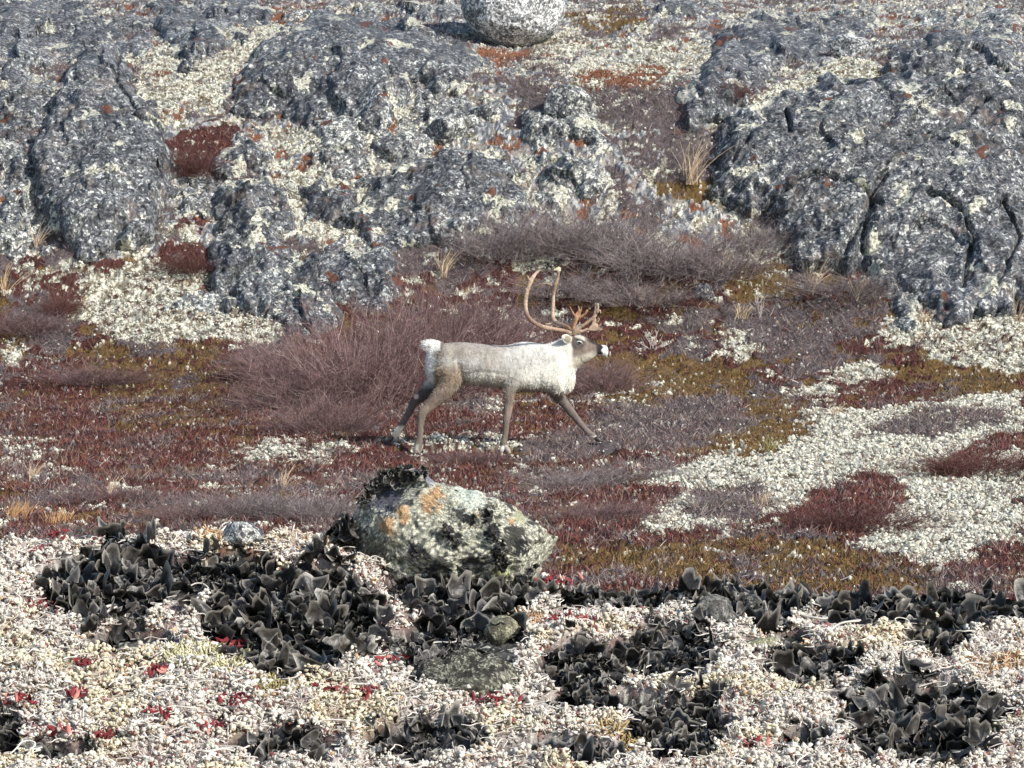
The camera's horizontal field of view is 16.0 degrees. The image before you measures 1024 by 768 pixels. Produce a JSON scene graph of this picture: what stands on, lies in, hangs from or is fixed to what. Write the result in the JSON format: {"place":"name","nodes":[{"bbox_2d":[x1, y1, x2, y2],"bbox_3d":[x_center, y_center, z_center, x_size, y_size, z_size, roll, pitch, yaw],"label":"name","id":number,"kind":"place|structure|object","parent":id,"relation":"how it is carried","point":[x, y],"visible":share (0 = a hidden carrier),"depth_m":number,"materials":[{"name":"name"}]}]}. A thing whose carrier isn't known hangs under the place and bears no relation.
{"place":"outdoors","nodes":[
{"label":"outdoors","id":0,"kind":"place"},
{"bbox_2d":[0,0,1023,600],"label":"ground","id":1,"kind":"structure","parent":0,"point":[490,128],"depth_m":46.70,"materials":[{"name":"plant"}]},
{"bbox_2d":[3,141,34,187],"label":"rock outcrop","id":2,"kind":"object","parent":1,"relation":"on","point":[17,162],"visible":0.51,"depth_m":50.42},
{"bbox_2d":[0,497,47,520],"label":"grass tuft","id":3,"kind":"object","parent":1,"relation":"on","point":[14,512],"visible":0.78,"depth_m":31.69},
{"bbox_2d":[0,81,53,151],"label":"rock outcrop","id":4,"kind":"object","parent":1,"relation":"on","point":[27,98],"visible":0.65,"depth_m":52.52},
{"bbox_2d":[0,139,58,265],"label":"rock outcrop","id":5,"kind":"object","parent":1,"relation":"on","point":[20,188],"visible":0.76,"depth_m":49.28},
{"bbox_2d":[0,303,96,342],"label":"dwarf birch","id":6,"kind":"object","parent":1,"relation":"on","point":[14,327],"visible":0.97,"depth_m":46.48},
{"bbox_2d":[0,0,113,85],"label":"rock outcrop","id":7,"kind":"object","parent":1,"relation":"on","point":[25,24],"visible":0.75,"depth_m":58.23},
{"bbox_2d":[27,279,99,316],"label":"heather mound","id":8,"kind":"object","parent":1,"relation":"on","point":[62,302],"visible":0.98,"depth_m":47.08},
{"bbox_2d":[5,359,190,391],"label":"dwarf birch","id":9,"kind":"object","parent":1,"relation":"on","point":[111,375],"visible":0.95,"depth_m":44.54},
{"bbox_2d":[29,40,182,263],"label":"rock outcrop","id":10,"kind":"object","parent":1,"relation":"on","point":[103,186],"visible":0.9,"depth_m":50.00,"materials":[{"name":"stone"}]},
{"bbox_2d":[5,477,212,506],"bbox_3d":[-3.705,1.065,33.307,2.112,0.442,1.825,0,0,-9],"label":"dwarf birch","id":11,"kind":"object","parent":1,"relation":"on","point":[104,495],"visible":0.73,"depth_m":33.12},
{"bbox_2d":[102,14,155,57],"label":"rock outcrop","id":12,"kind":"object","parent":1,"relation":"on","point":[130,22],"visible":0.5,"depth_m":58.92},
{"bbox_2d":[140,242,239,278],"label":"heather mound","id":13,"kind":"object","parent":1,"relation":"on","point":[188,264],"visible":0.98,"depth_m":47.93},
{"bbox_2d":[106,492,279,524],"bbox_3d":[-2.687,1.166,31.560,1.771,0.505,1.531,0,0,-2],"label":"dwarf birch","id":14,"kind":"object","parent":1,"relation":"on","point":[169,509],"visible":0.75,"depth_m":31.46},
{"bbox_2d":[162,286,227,318],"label":"rock outcrop","id":15,"kind":"object","parent":1,"relation":"on","point":[207,301],"visible":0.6,"depth_m":47.30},
{"bbox_2d":[177,170,219,220],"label":"rock outcrop","id":16,"kind":"object","parent":1,"relation":"on","point":[189,204],"visible":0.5,"depth_m":49.60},
{"bbox_2d":[150,129,262,179],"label":"heather mound","id":17,"kind":"object","parent":1,"relation":"on","point":[187,168],"visible":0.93,"depth_m":50.38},
{"bbox_2d":[141,0,273,62],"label":"rock outcrop","id":18,"kind":"object","parent":1,"relation":"on","point":[198,37],"visible":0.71,"depth_m":59.43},
{"bbox_2d":[178,131,273,219],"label":"rock outcrop","id":19,"kind":"object","parent":1,"relation":"on","point":[245,151],"visible":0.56,"depth_m":50.68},
{"bbox_2d":[131,478,325,521],"bbox_3d":[-2.492,1.099,31.736,1.839,0.569,1.330,0,0,21],"label":"dwarf birch","id":20,"kind":"object","parent":1,"relation":"on","point":[235,507],"visible":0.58,"depth_m":31.60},
{"bbox_2d":[207,176,296,322],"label":"rock outcrop","id":21,"kind":"object","parent":1,"relation":"on","point":[253,223],"visible":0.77,"depth_m":48.36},
{"bbox_2d":[149,474,362,520],"bbox_3d":[-2.097,1.071,31.820,2.460,0.642,1.780,0,0,-1],"label":"dwarf birch","id":22,"kind":"object","parent":1,"relation":"on","point":[270,500],"visible":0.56,"depth_m":31.67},
{"bbox_2d":[201,317,358,382],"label":"dwarf birch","id":23,"kind":"object","parent":1,"relation":"on","point":[247,365],"visible":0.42,"depth_m":44.51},
{"bbox_2d":[174,341,399,412],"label":"dwarf birch","id":24,"kind":"object","parent":1,"relation":"on","point":[287,395],"visible":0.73,"depth_m":41.73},
{"bbox_2d":[235,479,362,523],"bbox_3d":[-1.666,1.101,31.379,1.818,0.597,1.315,0,0,23],"label":"dwarf birch","id":25,"kind":"object","parent":1,"relation":"on","point":[316,513],"visible":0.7,"depth_m":31.27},
{"bbox_2d":[237,380,414,436],"bbox_3d":[-2.082,0.462,39.587,2.212,1.156,1.912,0,0,26],"label":"dwarf birch","id":26,"kind":"object","parent":1,"relation":"on","point":[324,417],"visible":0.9,"depth_m":39.35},
{"bbox_2d":[265,235,402,339],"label":"rock outcrop","id":27,"kind":"object","parent":1,"relation":"on","point":[340,256],"visible":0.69,"depth_m":47.48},
{"bbox_2d":[298,176,370,226],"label":"rock outcrop","id":28,"kind":"object","parent":1,"relation":"on","point":[330,206],"visible":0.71,"depth_m":49.62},
{"bbox_2d":[227,274,490,407],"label":"dwarf birch","id":29,"kind":"object","parent":1,"relation":"on","point":[366,373],"visible":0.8,"depth_m":42.14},
{"bbox_2d":[230,6,489,134],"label":"rock outcrop","id":30,"kind":"object","parent":1,"relation":"on","point":[369,69],"visible":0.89,"depth_m":53.06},
{"bbox_2d":[272,0,461,24],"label":"rock outcrop","id":31,"kind":"object","parent":1,"relation":"on","point":[426,10],"visible":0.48,"depth_m":61.31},
{"bbox_2d":[305,89,485,183],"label":"rock outcrop","id":32,"kind":"object","parent":1,"relation":"on","point":[348,159],"visible":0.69,"depth_m":51.29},
{"bbox_2d":[266,250,546,403],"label":"dwarf birch","id":33,"kind":"object","parent":1,"relation":"on","point":[468,388],"visible":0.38,"depth_m":43.11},
{"bbox_2d":[334,143,530,252],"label":"rock outcrop","id":34,"kind":"object","parent":1,"relation":"on","point":[409,199],"visible":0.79,"depth_m":49.46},
{"bbox_2d":[427,113,466,145],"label":"boulder","id":35,"kind":"object","parent":34,"relation":"on","point":[448,128],"visible":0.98,"depth_m":51.23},
{"bbox_2d":[310,245,571,368],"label":"dwarf birch","id":36,"kind":"object","parent":1,"relation":"on","point":[501,324],"visible":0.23,"depth_m":44.95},
{"bbox_2d":[410,444,545,465],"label":"dwarf birch","id":37,"kind":"object","parent":1,"relation":"on","point":[463,458],"visible":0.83,"depth_m":36.72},
{"bbox_2d":[470,100,509,120],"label":"boulder","id":38,"kind":"object","parent":1,"relation":"on","point":[487,111],"visible":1,"depth_m":51.71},
{"bbox_2d":[387,267,607,453],"bbox_3d":[-0.151,-0.234,37.968,2.311,1.995,0.660,0,0,0],"label":"caribou","id":39,"kind":"object","parent":1,"relation":"on","point":[549,369],"visible":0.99,"depth_m":37.85,"materials":[{"name":"fur"}]},
{"bbox_2d":[425,201,571,270],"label":"dwarf birch","id":40,"kind":"object","parent":1,"relation":"on","point":[477,246],"visible":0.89,"depth_m":48.38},
{"bbox_2d":[0,117,1023,600],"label":"crowberry heath","id":41,"kind":"object","parent":1,"relation":"on","point":[476,473],"visible":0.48,"depth_m":36.96,"materials":[{"name":"plant"}]},
{"bbox_2d":[0,0,1023,597],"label":"willow heath","id":42,"kind":"object","parent":1,"relation":"on","point":[720,416],"visible":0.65,"depth_m":40.74,"materials":[{"name":"plant"}]},
{"bbox_2d":[0,0,1023,593],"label":"reindeer lichen","id":43,"kind":"object","parent":1,"relation":"on","point":[778,474],"visible":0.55,"depth_m":40.30},
{"bbox_2d":[0,1,1023,593],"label":"moss mat","id":44,"kind":"object","parent":1,"relation":"on","point":[634,551],"visible":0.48,"depth_m":38.77,"materials":[{"name":"lichen"},{"name":"moss"}]},
{"bbox_2d":[0,0,1023,593],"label":"heath twigs","id":45,"kind":"object","parent":1,"relation":"on","point":[680,382],"visible":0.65,"depth_m":38.30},
{"bbox_2d":[0,0,1023,255],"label":"bearberry mat","id":46,"kind":"object","parent":1,"relation":"on","point":[608,72],"visible":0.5,"depth_m":53.52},
{"bbox_2d":[0,528,1023,767],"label":"knoll","id":47,"kind":"structure","parent":1,"relation":"on","point":[627,694],"depth_m":6.25,"materials":[{"name":"plant"}]},
{"bbox_2d":[0,697,22,762],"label":"rock tripe","id":48,"kind":"object","parent":47,"relation":"on","point":[8,732],"visible":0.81,"depth_m":6.05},
{"bbox_2d":[15,730,96,759],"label":"rock tripe","id":49,"kind":"object","parent":47,"relation":"on","point":[62,749],"visible":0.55,"depth_m":5.98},
{"bbox_2d":[34,514,192,651],"bbox_3d":[-0.728,0.362,6.599,0.286,0.240,0.504,0,0,0],"label":"rock tripe","id":50,"kind":"object","parent":47,"relation":"on","point":[95,582],"visible":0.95,"depth_m":6.61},
{"bbox_2d":[144,549,223,607],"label":"rock tripe","id":51,"kind":"object","parent":47,"relation":"on","point":[193,573],"visible":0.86,"depth_m":6.64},
{"bbox_2d":[161,635,285,678],"bbox_3d":[-0.495,0.481,6.300,0.221,0.088,0.163,0,0,0],"label":"lichen tuft","id":52,"kind":"object","parent":47,"relation":"on","point":[180,647],"visible":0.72,"depth_m":6.29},
{"bbox_2d":[191,535,262,589],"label":"rock tripe","id":53,"kind":"object","parent":47,"relation":"on","point":[217,565],"visible":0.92,"depth_m":6.70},
{"bbox_2d":[220,521,264,545],"bbox_3d":[-0.501,0.290,6.804,0.078,0.070,0.086,0,0,33],"label":"boulder","id":54,"kind":"object","parent":47,"relation":"on","point":[245,531],"visible":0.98,"depth_m":6.77,"materials":[{"name":"stone"}]},
{"bbox_2d":[248,672,309,694],"bbox_3d":[-0.398,0.512,6.200,0.107,0.044,0.077,0,0,0],"label":"lichen tuft","id":55,"kind":"object","parent":47,"relation":"on","point":[275,683],"visible":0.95,"depth_m":6.20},
{"bbox_2d":[231,713,329,764],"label":"rock tripe","id":56,"kind":"object","parent":47,"relation":"on","point":[265,743],"visible":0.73,"depth_m":6.01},
{"bbox_2d":[191,534,397,681],"bbox_3d":[-0.387,0.402,6.489,0.369,0.249,0.548,0,0,0],"label":"rock tripe","id":57,"kind":"object","parent":47,"relation":"on","point":[334,615],"visible":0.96,"depth_m":6.47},
{"bbox_2d":[324,512,359,550],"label":"rock tripe","id":58,"kind":"object","parent":47,"relation":"on","point":[341,530],"visible":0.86,"depth_m":6.80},
{"bbox_2d":[364,700,492,763],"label":"rock tripe","id":59,"kind":"object","parent":47,"relation":"on","point":[417,729],"visible":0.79,"depth_m":6.05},
{"bbox_2d":[393,630,498,671],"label":"rock tripe","id":60,"kind":"object","parent":47,"relation":"on","point":[428,649],"visible":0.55,"depth_m":6.45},
{"bbox_2d":[350,471,557,588],"bbox_3d":[-0.122,0.304,6.844,0.417,0.296,0.242,0,0,0],"label":"boulder","id":61,"kind":"object","parent":47,"relation":"on","point":[392,525],"visible":0.72,"depth_m":6.76,"materials":[{"name":"stone"}]},
{"bbox_2d":[355,463,429,508],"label":"rock tripe","id":62,"kind":"object","parent":61,"relation":"on","point":[408,473],"visible":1,"depth_m":6.79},
{"bbox_2d":[478,508,509,573],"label":"rock tripe","id":63,"kind":"object","parent":61,"relation":"on","point":[501,566],"visible":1,"depth_m":6.74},
{"bbox_2d":[413,647,521,699],"bbox_3d":[-0.086,0.524,6.269,0.206,0.143,0.133,0,0,0],"label":"boulder","id":64,"kind":"object","parent":47,"relation":"on","point":[462,668],"visible":0.52,"depth_m":6.23,"materials":[{"name":"stone"}]},
{"bbox_2d":[382,558,565,645],"bbox_3d":[-0.066,0.389,6.710,0.351,0.176,0.392,0,0,0],"label":"rock tripe","id":65,"kind":"object","parent":47,"relation":"on","point":[479,604],"visible":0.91,"depth_m":6.67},
{"bbox_2d":[483,615,517,645],"bbox_3d":[-0.022,0.447,6.580,0.070,0.058,0.059,0,0,0],"label":"boulder","id":66,"kind":"object","parent":47,"relation":"on","point":[500,634],"visible":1,"depth_m":6.56,"materials":[{"name":"stone"}]},
{"bbox_2d":[0,523,1023,767],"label":"reindeer lichen","id":67,"kind":"object","parent":47,"relation":"on","point":[122,703],"visible":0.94,"depth_m":6.20},
{"bbox_2d":[0,521,1023,767],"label":"lichen strands","id":68,"kind":"object","parent":47,"relation":"on","point":[360,675],"visible":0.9,"depth_m":6.20},
{"bbox_2d":[512,731,624,764],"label":"rock tripe","id":69,"kind":"object","parent":47,"relation":"on","point":[586,750],"visible":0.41,"depth_m":5.98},
{"bbox_2d":[538,619,628,711],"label":"rock tripe","id":70,"kind":"object","parent":47,"relation":"on","point":[581,653],"visible":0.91,"depth_m":6.37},
{"bbox_2d":[544,677,642,715],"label":"rock tripe","id":71,"kind":"object","parent":47,"relation":"on","point":[633,705],"visible":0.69,"depth_m":6.21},
{"bbox_2d":[555,576,682,610],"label":"rock tripe","id":72,"kind":"object","parent":47,"relation":"on","point":[582,593],"visible":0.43,"depth_m":6.79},
{"bbox_2d":[594,714,651,750],"bbox_3d":[0.182,0.584,6.068,0.103,0.065,0.075,0,0,0],"label":"lichen tuft","id":73,"kind":"object","parent":47,"relation":"on","point":[629,740],"visible":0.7,"depth_m":6.06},
{"bbox_2d":[592,582,705,610],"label":"rock tripe","id":74,"kind":"object","parent":47,"relation":"on","point":[644,594],"visible":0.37,"depth_m":6.79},
{"bbox_2d":[609,599,734,680],"bbox_3d":[0.289,0.472,6.493,0.210,0.158,0.353,0,0,25],"label":"rock tripe","id":75,"kind":"object","parent":47,"relation":"on","point":[632,654],"visible":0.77,"depth_m":6.51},
{"bbox_2d":[627,668,729,765],"bbox_3d":[0.291,0.569,6.098,0.196,0.167,0.333,0,0,0],"label":"rock tripe","id":76,"kind":"object","parent":47,"relation":"on","point":[672,733],"visible":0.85,"depth_m":6.12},
{"bbox_2d":[683,669,725,721],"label":"rock tripe","id":77,"kind":"object","parent":47,"relation":"on","point":[702,698],"visible":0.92,"depth_m":6.26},
{"bbox_2d":[696,594,732,623],"bbox_3d":[0.368,0.426,6.632,0.072,0.087,0.088,0,0,0],"label":"boulder","id":78,"kind":"object","parent":47,"relation":"on","point":[718,607],"visible":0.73,"depth_m":6.60,"materials":[{"name":"stone"}]},
{"bbox_2d":[672,567,828,637],"bbox_3d":[0.444,0.407,6.738,0.294,0.131,0.341,0,0,0],"label":"rock tripe","id":79,"kind":"object","parent":47,"relation":"on","point":[773,612],"visible":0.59,"depth_m":6.74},
{"bbox_2d":[778,719,825,749],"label":"rock tripe","id":80,"kind":"object","parent":47,"relation":"on","point":[814,732],"visible":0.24,"depth_m":6.08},
{"bbox_2d":[749,639,870,688],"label":"rock tripe","id":81,"kind":"object","parent":47,"relation":"on","point":[791,664],"visible":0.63,"depth_m":6.44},
{"bbox_2d":[802,579,951,635],"bbox_3d":[0.672,0.426,6.747,0.313,0.129,0.342,0,0,0],"label":"rock tripe","id":82,"kind":"object","parent":47,"relation":"on","point":[892,604],"visible":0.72,"depth_m":6.75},
{"bbox_2d":[827,647,1003,765],"bbox_3d":[0.689,0.552,6.126,0.307,0.195,0.460,0,0,0],"label":"rock tripe","id":83,"kind":"object","parent":47,"relation":"on","point":[961,729],"visible":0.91,"depth_m":6.13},
{"bbox_2d":[906,623,966,656],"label":"rock tripe","id":84,"kind":"object","parent":47,"relation":"on","point":[944,642],"visible":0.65,"depth_m":6.56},
{"bbox_2d":[906,578,1023,637],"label":"rock tripe","id":85,"kind":"object","parent":47,"relation":"on","point":[978,607],"visible":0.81,"depth_m":6.71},
{"bbox_2d":[949,679,1016,723],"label":"rock tripe","id":86,"kind":"object","parent":47,"relation":"on","point":[986,701],"visible":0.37,"depth_m":6.22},
{"bbox_2d":[953,648,1023,677],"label":"lichen tuft","id":87,"kind":"object","parent":47,"relation":"on","point":[1006,663],"visible":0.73,"depth_m":6.42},
{"bbox_2d":[460,0,565,47],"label":"boulder","id":88,"kind":"object","parent":1,"relation":"on","point":[515,23],"visible":0.87,"depth_m":57.18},
{"bbox_2d":[425,299,606,354],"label":"dwarf birch","id":89,"kind":"object","parent":1,"relation":"on","point":[520,338],"visible":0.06,"depth_m":45.28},
{"bbox_2d":[434,183,660,260],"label":"dwarf birch","id":90,"kind":"object","parent":1,"relation":"on","point":[548,224],"visible":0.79,"depth_m":48.50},
{"bbox_2d":[520,109,610,167],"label":"rock outcrop","id":91,"kind":"object","parent":1,"relation":"on","point":[546,134],"visible":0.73,"depth_m":51.04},
{"bbox_2d":[544,84,592,118],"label":"boulder","id":92,"kind":"object","parent":91,"relation":"on","point":[561,101],"visible":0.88,"depth_m":51.53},
{"bbox_2d":[487,462,654,491],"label":"dwarf birch","id":93,"kind":"object","parent":1,"relation":"on","point":[578,480],"visible":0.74,"depth_m":33.97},
{"bbox_2d":[469,262,677,299],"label":"dwarf birch","id":94,"kind":"object","parent":1,"relation":"on","point":[569,290],"visible":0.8,"depth_m":47.51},
{"bbox_2d":[535,149,615,222],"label":"rock outcrop","id":95,"kind":"object","parent":1,"relation":"on","point":[582,176],"visible":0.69,"depth_m":49.94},
{"bbox_2d":[491,192,717,279],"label":"dwarf birch","id":96,"kind":"object","parent":1,"relation":"on","point":[606,226],"visible":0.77,"depth_m":48.40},
{"bbox_2d":[522,490,687,523],"bbox_3d":[0.679,1.141,30.951,1.962,0.493,1.696,0,0,-10],"label":"dwarf birch","id":97,"kind":"object","parent":1,"relation":"on","point":[595,511],"visible":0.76,"depth_m":30.80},
{"bbox_2d":[570,344,670,394],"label":"dwarf birch","id":98,"kind":"object","parent":1,"relation":"on","point":[609,381],"visible":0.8,"depth_m":43.73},
{"bbox_2d":[506,454,737,482],"bbox_3d":[1.026,0.869,34.830,2.423,0.390,1.752,0,0,10],"label":"dwarf birch","id":99,"kind":"object","parent":1,"relation":"on","point":[622,468],"visible":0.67,"depth_m":34.70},
{"bbox_2d":[527,270,738,309],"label":"dwarf birch","id":100,"kind":"object","parent":1,"relation":"on","point":[630,298],"visible":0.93,"depth_m":47.13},
{"bbox_2d":[539,205,755,280],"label":"dwarf birch","id":101,"kind":"object","parent":1,"relation":"on","point":[656,260],"visible":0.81,"depth_m":47.95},
{"bbox_2d":[642,0,732,17],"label":"rock outcrop","id":102,"kind":"object","parent":1,"relation":"on","point":[676,9],"visible":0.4,"depth_m":60.00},
{"bbox_2d":[597,220,806,283],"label":"dwarf birch","id":103,"kind":"object","parent":1,"relation":"on","point":[714,268],"visible":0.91,"depth_m":47.84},
{"bbox_2d":[691,283,714,300],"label":"boulder","id":104,"kind":"object","parent":1,"relation":"on","point":[702,285],"visible":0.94,"depth_m":47.53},
{"bbox_2d":[672,137,734,184],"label":"grass tuft","id":105,"kind":"object","parent":1,"relation":"on","point":[691,175],"visible":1,"depth_m":49.94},
{"bbox_2d":[625,484,811,507],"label":"dwarf birch","id":106,"kind":"object","parent":1,"relation":"on","point":[705,498],"visible":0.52,"depth_m":32.10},
{"bbox_2d":[681,208,809,261],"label":"dwarf birch","id":107,"kind":"object","parent":1,"relation":"on","point":[763,239],"visible":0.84,"depth_m":48.66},
{"bbox_2d":[672,9,882,136],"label":"rock outcrop","id":108,"kind":"object","parent":1,"relation":"on","point":[759,45],"visible":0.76,"depth_m":54.39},
{"bbox_2d":[829,33,870,56],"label":"boulder","id":109,"kind":"object","parent":108,"relation":"on","point":[845,44],"visible":0.85,"depth_m":54.44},
{"bbox_2d":[714,475,970,538],"bbox_3d":[2.764,1.128,30.157,1.976,0.746,1.965,0,0,-33],"label":"heather mound","id":110,"kind":"object","parent":1,"relation":"on","point":[837,519],"visible":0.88,"depth_m":30.08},
{"bbox_2d":[752,261,942,304],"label":"dwarf birch","id":111,"kind":"object","parent":1,"relation":"on","point":[875,287],"visible":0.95,"depth_m":47.21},
{"bbox_2d":[706,67,1023,328],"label":"rock outcrop","id":112,"kind":"object","parent":1,"relation":"on","point":[910,172],"visible":0.94,"depth_m":49.37,"materials":[{"name":"stone"}]},
{"bbox_2d":[710,69,764,104],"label":"heather mound","id":113,"kind":"object","parent":112,"relation":"on","point":[737,88],"visible":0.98,"depth_m":51.79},
{"bbox_2d":[755,0,1023,34],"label":"rock outcrop","id":114,"kind":"object","parent":1,"relation":"on","point":[1009,19],"visible":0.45,"depth_m":59.32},
{"bbox_2d":[883,282,922,332],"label":"rock outcrop","id":115,"kind":"object","parent":1,"relation":"on","point":[902,308],"visible":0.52,"depth_m":46.74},
{"bbox_2d":[854,439,1023,481],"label":"heather mound","id":116,"kind":"object","parent":1,"relation":"on","point":[960,461],"visible":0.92,"depth_m":34.73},
{"bbox_2d":[877,24,1023,75],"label":"rock outcrop","id":117,"kind":"object","parent":1,"relation":"on","point":[948,50],"visible":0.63,"depth_m":53.76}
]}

